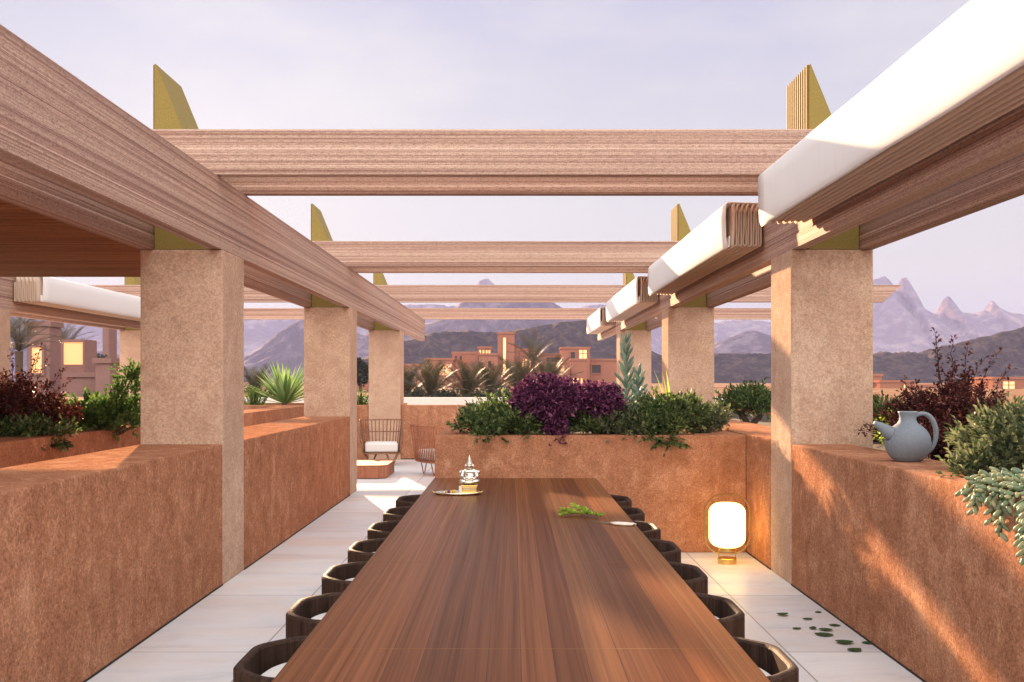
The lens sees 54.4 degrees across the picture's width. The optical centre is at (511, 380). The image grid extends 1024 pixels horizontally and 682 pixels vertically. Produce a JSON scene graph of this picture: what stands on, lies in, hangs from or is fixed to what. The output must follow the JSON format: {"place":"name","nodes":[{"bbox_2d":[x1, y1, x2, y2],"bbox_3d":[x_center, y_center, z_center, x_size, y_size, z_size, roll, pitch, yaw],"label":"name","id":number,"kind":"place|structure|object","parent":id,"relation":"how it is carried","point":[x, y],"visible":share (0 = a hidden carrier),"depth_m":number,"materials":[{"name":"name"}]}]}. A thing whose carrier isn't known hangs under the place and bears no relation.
{"place":"outdoors","nodes":[
{"label":"outdoors","id":0,"kind":"place"},
{"bbox_2d":[0,444,222,681],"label":"plaster wall","id":1,"kind":"structure","parent":0,"point":[108,557],"depth_m":5.38,"materials":[{"name":"paint"}]},
{"bbox_2d":[244,416,349,569],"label":"plaster wall","id":2,"kind":"structure","parent":0,"point":[296,475],"depth_m":9.96,"materials":[{"name":"paint"}]},
{"bbox_2d":[10,303,770,381],"bbox_3d":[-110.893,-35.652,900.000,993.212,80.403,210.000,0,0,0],"label":"mountain foothills","id":3,"kind":"structure","parent":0,"point":[285,346],"depth_m":874.60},
{"bbox_2d":[245,397,722,404],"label":"parapet wall","id":4,"kind":"structure","parent":0,"point":[434,400],"depth_m":26.50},
{"bbox_2d":[87,459,922,681],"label":"floor","id":5,"kind":"structure","parent":0,"point":[218,634],"depth_m":6.67,"materials":[{"name":"tile"}]},
{"bbox_2d":[0,309,9,382],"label":"stone column","id":6,"kind":"structure","parent":5,"relation":"on","point":[4,337],"depth_m":13.93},
{"bbox_2d":[120,330,140,402],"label":"stone column","id":7,"kind":"structure","parent":5,"relation":"on","point":[130,343],"depth_m":19.60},
{"bbox_2d":[0,277,140,329],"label":"timber beam","id":8,"kind":"structure","parent":7,"relation":"on","point":[25,310],"depth_m":15.77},
{"bbox_2d":[14,277,140,321],"bbox_3d":[-6.887,-1.322,16.675,0.389,0.396,5.050,0,0,0],"label":"folded canopy","id":9,"kind":"object","parent":8,"relation":"attached to","point":[53,292],"visible":0.83,"depth_m":15.35,"materials":[{"name":"beige fabric"}]},
{"bbox_2d":[89,285,900,302],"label":"timber beam","id":10,"kind":"structure","parent":8,"relation":"on","point":[506,293],"depth_m":19.46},
{"bbox_2d":[244,308,770,319],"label":"timber beam","id":11,"kind":"structure","parent":8,"relation":"on","point":[503,313],"depth_m":24.86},
{"bbox_2d":[125,277,140,329],"bbox_3d":[-7.431,-1.706,19.900,0.415,1.408,0.588,0,0,0],"label":"brass fin","id":12,"kind":"object","parent":7,"relation":"on","point":[132,280],"visible":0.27,"depth_m":19.61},
{"bbox_2d":[0,406,303,467],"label":"planter","id":13,"kind":"object","parent":5,"relation":"on","point":[16,450],"visible":0.13,"depth_m":9.29,"materials":[{"name":"paint"}]},
{"bbox_2d":[0,405,82,452],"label":"shrub","id":14,"kind":"object","parent":13,"relation":"on","point":[10,428],"visible":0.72,"depth_m":8.68,"materials":[{"name":"green plant"}]},
{"bbox_2d":[0,343,85,432],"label":"red bush","id":15,"kind":"object","parent":13,"relation":"on","point":[17,396],"visible":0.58,"depth_m":9.05,"materials":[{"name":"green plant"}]},
{"bbox_2d":[55,357,140,440],"bbox_3d":[-4.100,0.182,10.062,1.115,0.856,1.171,0,0,28],"label":"shrub","id":16,"kind":"object","parent":13,"relation":"on","point":[115,410],"visible":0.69,"depth_m":9.94,"materials":[{"name":"green plant"}]},
{"bbox_2d":[141,250,243,583],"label":"stone column","id":17,"kind":"structure","parent":5,"relation":"on","point":[192,346],"depth_m":7.56,"materials":[{"name":"stone"}]},
{"bbox_2d":[153,64,208,249],"bbox_3d":[-2.526,-1.706,7.860,0.415,1.408,0.588,0,0,0],"label":"brass fin","id":18,"kind":"object","parent":17,"relation":"on","point":[171,108],"visible":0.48,"depth_m":7.57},
{"bbox_2d":[0,24,424,340],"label":"timber beam","id":19,"kind":"structure","parent":17,"relation":"on","point":[75,151],"depth_m":6.11,"materials":[{"name":"wood"}]},
{"bbox_2d":[0,200,140,276],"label":"timber ceiling","id":20,"kind":"structure","parent":19,"relation":"attached to","point":[33,244],"depth_m":8.77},
{"bbox_2d":[233,636,307,681],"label":"tub chair","id":21,"kind":"object","parent":5,"relation":"on","point":[265,662],"visible":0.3,"depth_m":3.33,"materials":[{"name":"brown wood"}]},
{"bbox_2d":[286,592,342,637],"bbox_3d":[-0.615,1.220,3.953,0.520,0.660,0.520,0,0,0],"label":"tub chair","id":22,"kind":"object","parent":5,"relation":"on","point":[305,616],"visible":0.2,"depth_m":3.98,"materials":[{"name":"brown wood"}]},
{"bbox_2d":[244,403,406,458],"bbox_3d":[-4.600,1.015,20.780,4.600,1.070,2.240,0,0,0],"label":"planter","id":23,"kind":"object","parent":5,"relation":"on","point":[362,411],"visible":0.16,"depth_m":19.66,"materials":[{"name":"paint"}]},
{"bbox_2d":[244,385,272,404],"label":"feathery plant","id":24,"kind":"object","parent":23,"relation":"on","point":[254,399],"visible":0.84,"depth_m":20.47,"materials":[{"name":"green plant"}]},
{"bbox_2d":[247,360,303,404],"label":"yucca","id":25,"kind":"object","parent":23,"relation":"in","point":[285,390],"visible":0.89,"depth_m":20.62,"materials":[{"name":"green plant"}]},
{"bbox_2d":[304,307,356,494],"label":"stone column","id":26,"kind":"structure","parent":5,"relation":"on","point":[330,361],"depth_m":13.50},
{"bbox_2d":[311,203,339,306],"bbox_3d":[-2.526,-1.706,13.800,0.415,1.408,0.588,0,0,0],"label":"brass fin","id":27,"kind":"object","parent":26,"relation":"on","point":[319,230],"visible":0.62,"depth_m":13.51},
{"bbox_2d":[322,561,367,593],"bbox_3d":[-0.615,1.220,4.676,0.520,0.660,0.520,0,0,0],"label":"tub chair","id":28,"kind":"object","parent":5,"relation":"on","point":[338,578],"visible":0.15,"depth_m":4.73,"materials":[{"name":"brown wood"}]},
{"bbox_2d":[348,538,385,562],"bbox_3d":[-0.615,1.220,5.399,0.520,0.660,0.520,0,0,0],"label":"tub chair","id":29,"kind":"object","parent":5,"relation":"on","point":[362,550],"visible":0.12,"depth_m":5.47,"materials":[{"name":"brown wood"}]},
{"bbox_2d":[357,459,394,477],"bbox_3d":[-2.645,1.436,16.350,1.320,0.204,1.210,0,0,0],"label":"coffee table","id":30,"kind":"object","parent":5,"relation":"on","point":[375,468],"visible":0.42,"depth_m":15.81,"materials":[{"name":"orange wood"}]},
{"bbox_2d":[359,419,403,462],"bbox_3d":[-2.423,1.133,18.475,0.824,0.829,0.774,0,0,-8],"label":"lounge chair","id":31,"kind":"object","parent":5,"relation":"on","point":[375,447],"visible":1,"depth_m":18.35,"materials":[{"name":"wicker"}]},
{"bbox_2d":[367,520,399,539],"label":"tub chair","id":32,"kind":"object","parent":5,"relation":"on","point":[384,529],"visible":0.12,"depth_m":6.16,"materials":[{"name":"brown wood"}]},
{"bbox_2d":[369,330,403,459],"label":"stone column","id":33,"kind":"structure","parent":5,"relation":"on","point":[386,374],"depth_m":19.60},
{"bbox_2d":[373,273,392,329],"bbox_3d":[-2.526,-1.706,19.900,0.415,1.408,0.588,0,0,0],"label":"brass fin","id":34,"kind":"object","parent":33,"relation":"on","point":[379,279],"visible":0.29,"depth_m":19.61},
{"bbox_2d":[383,506,411,521],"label":"tub chair","id":35,"kind":"object","parent":5,"relation":"on","point":[394,513],"visible":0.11,"depth_m":6.92,"materials":[{"name":"brown wood"}]},
{"bbox_2d":[395,494,420,506],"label":"tub chair","id":36,"kind":"object","parent":5,"relation":"on","point":[406,500],"visible":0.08,"depth_m":7.62,"materials":[{"name":"brown wood"}]},
{"bbox_2d":[410,424,444,475],"bbox_3d":[-1.222,1.133,16.438,0.774,0.829,0.824,0,0,-30],"label":"lounge chair","id":37,"kind":"object","parent":5,"relation":"on","point":[426,455],"visible":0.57,"depth_m":16.19,"materials":[{"name":"red wood"}]},
{"bbox_2d":[401,405,487,458],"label":"plaster wall","id":38,"kind":"structure","parent":5,"relation":"on","point":[431,415],"depth_m":19.66,"materials":[{"name":"paint"}]},
{"bbox_2d":[272,478,770,681],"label":"dining table","id":39,"kind":"object","parent":5,"relation":"on","point":[508,580],"visible":1,"depth_m":3.59,"materials":[{"name":"brown wood"}]},
{"bbox_2d":[432,490,483,495],"bbox_3d":[-0.388,0.795,7.120,0.373,0.028,0.208,0,0,0],"label":"serving tray","id":40,"kind":"object","parent":39,"relation":"on","point":[457,493],"visible":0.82,"depth_m":7.04,"materials":[{"name":"silver metal"}]},
{"bbox_2d":[459,455,479,492],"bbox_3d":[-0.305,0.667,7.125,0.151,0.271,0.094,0,0,0],"label":"figurine","id":41,"kind":"object","parent":40,"relation":"on","point":[469,481],"visible":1,"depth_m":7.10,"materials":[{"name":"silver metal"}]},
{"bbox_2d":[557,502,605,516],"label":"cut sprig","id":42,"kind":"object","parent":39,"relation":"on","point":[583,510],"visible":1,"depth_m":5.93,"materials":[{"name":"green plant"}]},
{"bbox_2d":[435,420,745,551],"bbox_3d":[0.709,1.020,11.600,2.817,1.060,5.200,0,0,0],"label":"planter","id":43,"kind":"object","parent":5,"relation":"on","point":[670,493],"visible":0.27,"depth_m":9.00,"materials":[{"name":"paint"}]},
{"bbox_2d":[446,387,545,444],"bbox_3d":[-0.134,0.343,9.348,1.053,0.577,1.044,0,0,0],"label":"shrub","id":44,"kind":"object","parent":43,"relation":"on","point":[495,416],"visible":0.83,"depth_m":9.09,"materials":[{"name":"green plant"}]},
{"bbox_2d":[505,371,593,445],"bbox_3d":[0.348,0.260,9.110,0.826,0.701,0.514,0,0,0],"label":"purple bush","id":45,"kind":"object","parent":43,"relation":"on","point":[545,395],"visible":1,"depth_m":9.05,"materials":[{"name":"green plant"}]},
{"bbox_2d":[517,402,608,433],"bbox_3d":[0.436,0.324,9.446,1.009,0.573,0.961,0,0,0],"label":"shrub","id":46,"kind":"object","parent":43,"relation":"on","point":[587,425],"visible":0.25,"depth_m":9.15,"materials":[{"name":"green plant"}]},
{"bbox_2d":[574,379,628,433],"bbox_3d":[0.809,0.250,9.283,0.560,0.552,0.436,0,0,-17],"label":"purple bush","id":47,"kind":"object","parent":43,"relation":"on","point":[604,399],"visible":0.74,"depth_m":9.19,"materials":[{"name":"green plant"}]},
{"bbox_2d":[570,399,662,442],"bbox_3d":[1.041,0.366,9.413,1.079,0.550,0.981,0,0,-31],"label":"shrub","id":48,"kind":"object","parent":43,"relation":"on","point":[625,424],"visible":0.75,"depth_m":9.11,"materials":[{"name":"green plant"}]},
{"bbox_2d":[612,331,639,410],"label":"succulent spire","id":49,"kind":"structure","parent":43,"relation":"on","point":[625,354],"depth_m":9.48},
{"bbox_2d":[626,363,647,412],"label":"succulent spire","id":50,"kind":"structure","parent":43,"relation":"on","point":[638,382],"depth_m":9.45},
{"bbox_2d":[615,385,712,456],"bbox_3d":[1.474,0.365,9.356,1.097,0.664,0.941,0,0,-36],"label":"shrub","id":51,"kind":"object","parent":43,"relation":"on","point":[676,411],"visible":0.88,"depth_m":9.12,"materials":[{"name":"green plant"}]},
{"bbox_2d":[679,399,733,432],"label":"shrub","id":52,"kind":"object","parent":43,"relation":"on","point":[720,415],"visible":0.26,"depth_m":9.67,"materials":[{"name":"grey plant"}]},
{"bbox_2d":[611,495,631,506],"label":"tub chair","id":53,"kind":"object","parent":5,"relation":"on","point":[620,500],"visible":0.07,"depth_m":7.56,"materials":[{"name":"brown wood"}]},
{"bbox_2d":[620,506,644,521],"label":"tub chair","id":54,"kind":"object","parent":5,"relation":"on","point":[635,514],"visible":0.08,"depth_m":6.85,"materials":[{"name":"brown wood"}]},
{"bbox_2d":[617,330,650,403],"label":"stone column","id":55,"kind":"structure","parent":5,"relation":"on","point":[640,342],"depth_m":19.60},
{"bbox_2d":[623,273,645,329],"bbox_3d":[2.441,-1.706,19.900,0.393,1.408,0.588,0,0,0],"label":"brass fin","id":56,"kind":"object","parent":55,"relation":"on","point":[628,278],"visible":0.29,"depth_m":19.61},
{"bbox_2d":[597,104,1023,340],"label":"timber beam","id":57,"kind":"structure","parent":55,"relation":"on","point":[980,168],"depth_m":6.13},
{"bbox_2d":[152,129,813,195],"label":"timber beam","id":58,"kind":"structure","parent":57,"relation":"on","point":[492,162],"depth_m":7.43,"materials":[{"name":"wood"}]},
{"bbox_2d":[312,241,679,272],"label":"timber beam","id":59,"kind":"structure","parent":57,"relation":"on","point":[500,256],"depth_m":13.37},
{"bbox_2d":[587,307,614,333],"bbox_3d":[1.953,-1.322,22.275,0.297,0.395,3.850,0,0,0],"label":"folded canopy","id":60,"kind":"object","parent":57,"relation":"attached to","point":[597,323],"visible":0.96,"depth_m":21.29,"materials":[{"name":"beige fabric"}]},
{"bbox_2d":[606,276,657,321],"bbox_3d":[1.951,-1.322,16.725,0.296,0.396,4.850,0,0,0],"label":"folded canopy","id":61,"kind":"object","parent":57,"relation":"attached to","point":[632,298],"visible":0.98,"depth_m":15.53,"materials":[{"name":"beige fabric"}]},
{"bbox_2d":[648,202,761,294],"bbox_3d":[1.952,-1.323,10.805,0.299,0.395,4.890,0,0,0],"label":"folded canopy","id":62,"kind":"object","parent":57,"relation":"attached to","point":[725,234],"visible":1,"depth_m":9.34,"materials":[{"name":"beige fabric"}]},
{"bbox_2d":[758,0,1023,225],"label":"folded canopy","id":63,"kind":"object","parent":57,"relation":"attached to","point":[957,75],"visible":1,"depth_m":4.63,"materials":[{"name":"beige fabric"}]},
{"bbox_2d":[632,520,660,539],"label":"tub chair","id":64,"kind":"object","parent":5,"relation":"on","point":[650,530],"visible":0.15,"depth_m":6.11,"materials":[{"name":"brown wood"}]},
{"bbox_2d":[648,538,680,562],"bbox_3d":[0.640,1.220,5.399,0.520,0.660,0.520,0,0,0],"label":"tub chair","id":65,"kind":"object","parent":5,"relation":"on","point":[670,551],"visible":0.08,"depth_m":5.40,"materials":[{"name":"brown wood"}]},
{"bbox_2d":[667,561,707,593],"bbox_3d":[0.640,1.220,4.676,0.520,0.660,0.520,0,0,0],"label":"tub chair","id":66,"kind":"object","parent":5,"relation":"on","point":[694,578],"visible":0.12,"depth_m":4.69,"materials":[{"name":"brown wood"}]},
{"bbox_2d":[662,307,713,404],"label":"stone column","id":67,"kind":"structure","parent":5,"relation":"on","point":[688,347],"depth_m":13.50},
{"bbox_2d":[671,203,705,306],"bbox_3d":[2.441,-1.706,13.800,0.393,1.408,0.588,0,0,0],"label":"brass fin","id":68,"kind":"object","parent":67,"relation":"on","point":[680,229],"visible":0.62,"depth_m":13.51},
{"bbox_2d":[694,592,744,637],"bbox_3d":[0.640,1.220,3.953,0.520,0.660,0.520,0,0,0],"label":"tub chair","id":69,"kind":"object","parent":5,"relation":"on","point":[728,614],"visible":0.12,"depth_m":3.97,"materials":[{"name":"brown wood"}]},
{"bbox_2d":[704,493,750,564],"bbox_3d":[1.830,1.254,8.470,0.308,0.591,0.308,0,0,-43],"label":"floor lantern","id":70,"kind":"object","parent":5,"relation":"on","point":[727,526],"visible":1,"depth_m":8.36,"materials":[{"name":"glass"}]},
{"bbox_2d":[722,419,770,569],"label":"plaster wall","id":71,"kind":"structure","parent":5,"relation":"on","point":[758,470],"depth_m":8.60,"materials":[{"name":"paint"}]},
{"bbox_2d":[732,636,798,681],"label":"tub chair","id":72,"kind":"object","parent":5,"relation":"on","point":[773,663],"visible":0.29,"depth_m":3.32,"materials":[{"name":"brown wood"}]},
{"bbox_2d":[771,250,872,583],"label":"stone column","id":73,"kind":"structure","parent":5,"relation":"on","point":[821,346],"depth_m":7.56,"materials":[{"name":"stone"}]},
{"bbox_2d":[787,64,858,249],"bbox_3d":[2.441,-1.706,7.860,0.393,1.408,0.588,0,0,0],"label":"brass fin","id":74,"kind":"object","parent":73,"relation":"on","point":[807,107],"visible":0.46,"depth_m":7.57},
{"bbox_2d":[725,408,1011,471],"bbox_3d":[3.690,1.015,9.250,2.220,1.070,25.500,0,0,0],"label":"planter","id":75,"kind":"object","parent":5,"relation":"on","point":[876,445],"visible":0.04,"depth_m":14.74,"materials":[{"name":"paint"}]},
{"bbox_2d":[713,376,770,423],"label":"shrub","id":76,"kind":"object","parent":75,"relation":"on","point":[756,397],"visible":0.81,"depth_m":12.44,"materials":[{"name":"green plant"}]},
{"bbox_2d":[873,390,909,442],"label":"shrub","id":77,"kind":"object","parent":75,"relation":"on","point":[876,403],"visible":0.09,"depth_m":9.51,"materials":[{"name":"green plant"}]},
{"bbox_2d":[855,327,1016,461],"bbox_3d":[3.041,0.129,6.848,1.244,1.009,0.964,0,0,0],"label":"red bush","id":78,"kind":"object","parent":75,"relation":"on","point":[947,402],"visible":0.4,"depth_m":6.78,"materials":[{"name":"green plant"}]},
{"bbox_2d":[933,390,1023,477],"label":"shrub","id":79,"kind":"object","parent":75,"relation":"on","point":[992,438],"visible":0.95,"depth_m":5.03,"materials":[{"name":"green plant"}]},
{"bbox_2d":[791,444,1023,681],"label":"plaster wall","id":80,"kind":"structure","parent":5,"relation":"on","point":[915,569],"depth_m":5.34,"materials":[{"name":"paint"}]},
{"bbox_2d":[873,411,938,461],"bbox_3d":[2.349,0.330,5.940,0.305,0.298,0.271,0,0,-43],"label":"watering jug","id":81,"kind":"object","parent":80,"relation":"on","point":[907,436],"visible":1,"depth_m":5.88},
{"bbox_2d":[955,465,1023,565],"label":"trailing succulent","id":82,"kind":"object","parent":80,"relation":"on","point":[1004,484],"visible":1,"depth_m":4.25,"materials":[{"name":"green plant"}]},
{"bbox_2d":[0,0,1023,322],"label":"sky","id":83,"kind":"structure","parent":0,"point":[237,64],"materials":[{"name":"white"}]},
{"bbox_2d":[10,276,1023,356],"bbox_3d":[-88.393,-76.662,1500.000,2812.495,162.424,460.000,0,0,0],"label":"mountains","id":84,"kind":"structure","parent":0,"point":[904,320],"depth_m":1438.34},
{"bbox_2d":[12,382,1023,407],"bbox_3d":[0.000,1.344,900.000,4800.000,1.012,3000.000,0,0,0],"label":"ground","id":85,"kind":"structure","parent":0,"point":[1012,393],"depth_m":85.17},
{"bbox_2d":[10,317,58,351],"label":"palm tree","id":86,"kind":"object","parent":85,"relation":"on","point":[14,322],"visible":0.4,"depth_m":44.45,"materials":[{"name":"green plant"}]},
{"bbox_2d":[10,317,68,381],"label":"palm tree","id":87,"kind":"object","parent":85,"relation":"on","point":[19,352],"visible":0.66,"depth_m":46.86,"materials":[{"name":"green plant"}]},
{"bbox_2d":[24,321,63,394],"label":"building","id":88,"kind":"structure","parent":85,"relation":"on","point":[54,363],"depth_m":62.00,"materials":[{"name":"paint"}]},
{"bbox_2d":[28,345,44,375],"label":"window","id":89,"kind":"structure","parent":88,"relation":"in","point":[32,350],"depth_m":61.92,"materials":[{"name":"glass"}]},
{"bbox_2d":[61,339,96,391],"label":"house","id":90,"kind":"structure","parent":85,"relation":"on","point":[77,355],"depth_m":66.10,"materials":[{"name":"paint"}]},
{"bbox_2d":[63,372,94,395],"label":"clay block","id":91,"kind":"structure","parent":85,"relation":"on","point":[79,383],"depth_m":60.00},
{"bbox_2d":[92,358,119,394],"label":"clay block","id":92,"kind":"structure","parent":85,"relation":"on","point":[103,375],"depth_m":58.00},
{"bbox_2d":[103,328,116,357],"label":"town tower","id":93,"kind":"structure","parent":85,"relation":"on","point":[110,343],"depth_m":95.40,"materials":[{"name":"paint"}]},
{"bbox_2d":[244,363,276,396],"bbox_3d":[-10.297,0.150,39.943,3.363,1.766,2.892,0,0,-23],"label":"palm tree","id":94,"kind":"object","parent":85,"relation":"on","point":[253,380],"visible":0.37,"depth_m":39.71,"materials":[{"name":"green plant"}]},
{"bbox_2d":[357,357,368,391],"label":"broadleaf tree","id":95,"kind":"object","parent":85,"relation":"on","point":[362,371],"visible":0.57,"depth_m":83.22,"materials":[{"name":"green plant"}]},
{"bbox_2d":[365,362,442,396],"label":"palm tree","id":96,"kind":"object","parent":85,"relation":"on","point":[407,375],"visible":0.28,"depth_m":45.69,"materials":[{"name":"green plant"}]},
{"bbox_2d":[404,358,468,396],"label":"palm tree","id":97,"kind":"object","parent":85,"relation":"on","point":[431,382],"visible":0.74,"depth_m":43.72,"materials":[{"name":"green plant"}]},
{"bbox_2d":[424,358,456,386],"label":"town house","id":98,"kind":"structure","parent":85,"relation":"on","point":[447,363],"depth_m":144.00,"materials":[{"name":"paint"}]},
{"bbox_2d":[432,386,469,396],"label":"desert bush","id":99,"kind":"object","parent":85,"relation":"on","point":[448,393],"visible":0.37,"depth_m":41.82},
{"bbox_2d":[451,352,479,386],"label":"town house","id":100,"kind":"structure","parent":85,"relation":"on","point":[468,358],"depth_m":152.00,"materials":[{"name":"paint"}]},
{"bbox_2d":[441,359,501,394],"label":"palm tree","id":101,"kind":"object","parent":85,"relation":"on","point":[465,375],"visible":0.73,"depth_m":44.70,"materials":[{"name":"green plant"}]},
{"bbox_2d":[478,353,498,386],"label":"town house","id":102,"kind":"structure","parent":85,"relation":"on","point":[489,358],"depth_m":148.00,"materials":[{"name":"paint"}]},
{"bbox_2d":[469,360,520,392],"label":"palm tree","id":103,"kind":"object","parent":85,"relation":"on","point":[494,377],"visible":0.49,"depth_m":46.71,"materials":[{"name":"green plant"}]},
{"bbox_2d":[497,332,514,386],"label":"town tower","id":104,"kind":"structure","parent":85,"relation":"on","point":[505,339],"depth_m":150.00,"materials":[{"name":"paint"}]},
{"bbox_2d":[482,357,544,392],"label":"palm tree","id":105,"kind":"object","parent":85,"relation":"on","point":[520,375],"visible":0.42,"depth_m":48.61,"materials":[{"name":"green plant"}]},
{"bbox_2d":[507,329,568,376],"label":"palm tree","id":106,"kind":"object","parent":85,"relation":"on","point":[532,354],"visible":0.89,"depth_m":77.72,"materials":[{"name":"green plant"}]},
{"bbox_2d":[523,354,581,385],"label":"palm tree","id":107,"kind":"object","parent":85,"relation":"on","point":[555,369],"visible":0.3,"depth_m":59.54,"materials":[{"name":"green plant"}]},
{"bbox_2d":[559,347,590,384],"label":"town house","id":108,"kind":"structure","parent":85,"relation":"on","point":[576,352],"depth_m":148.00,"materials":[{"name":"paint"}]},
{"bbox_2d":[569,358,587,386],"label":"town house","id":109,"kind":"structure","parent":85,"relation":"on","point":[580,364],"depth_m":142.00,"materials":[{"name":"paint"}]},
{"bbox_2d":[590,359,616,386],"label":"town house","id":110,"kind":"structure","parent":85,"relation":"on","point":[603,369],"depth_m":150.00,"materials":[{"name":"paint"}]},
{"bbox_2d":[873,380,913,387],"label":"town house","id":111,"kind":"structure","parent":85,"relation":"on","point":[887,384],"depth_m":126.00,"materials":[{"name":"paint"}]},
{"bbox_2d":[970,377,1023,388],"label":"town house","id":112,"kind":"structure","parent":85,"relation":"on","point":[1014,383],"depth_m":118.00,"materials":[{"name":"paint"}]},
{"bbox_2d":[299,320,1023,382],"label":"hills","id":113,"kind":"structure","parent":0,"point":[739,368],"depth_m":444.72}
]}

